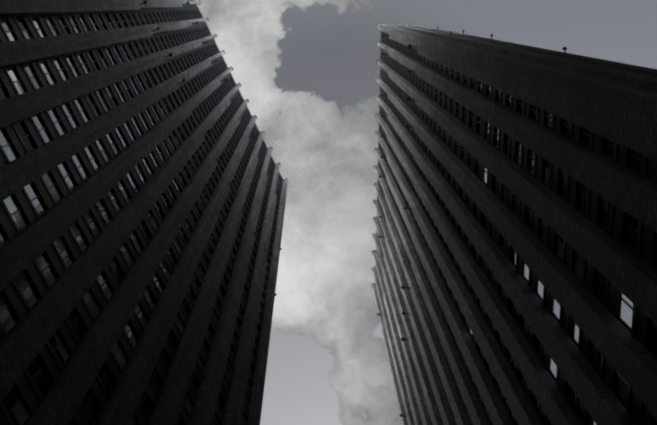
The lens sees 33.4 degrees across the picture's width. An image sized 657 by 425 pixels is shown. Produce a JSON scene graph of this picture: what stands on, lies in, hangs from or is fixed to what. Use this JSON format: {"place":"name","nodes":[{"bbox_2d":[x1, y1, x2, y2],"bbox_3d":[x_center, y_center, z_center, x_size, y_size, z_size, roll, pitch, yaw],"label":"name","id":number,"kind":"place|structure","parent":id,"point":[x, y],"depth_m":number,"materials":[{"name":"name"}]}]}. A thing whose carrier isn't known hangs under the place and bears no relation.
{"place":"outdoors","nodes":[
{"label":"outdoors","id":0,"kind":"place"},
{"bbox_2d":[0,0,288,424],"bbox_3d":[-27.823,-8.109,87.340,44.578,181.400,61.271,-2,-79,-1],"label":"tower","id":1,"kind":"structure","parent":0,"point":[143,187],"depth_m":69.33,"materials":[{"name":"concrete"}]},
{"bbox_2d":[195,0,656,424],"label":"sky","id":2,"kind":"structure","parent":0,"point":[307,70],"materials":[{"name":"grey"}]},
{"bbox_2d":[371,24,656,424],"bbox_3d":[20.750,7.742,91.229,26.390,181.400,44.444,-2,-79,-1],"label":"tower","id":3,"kind":"structure","parent":0,"point":[514,253],"depth_m":60.98,"materials":[{"name":"concrete"}]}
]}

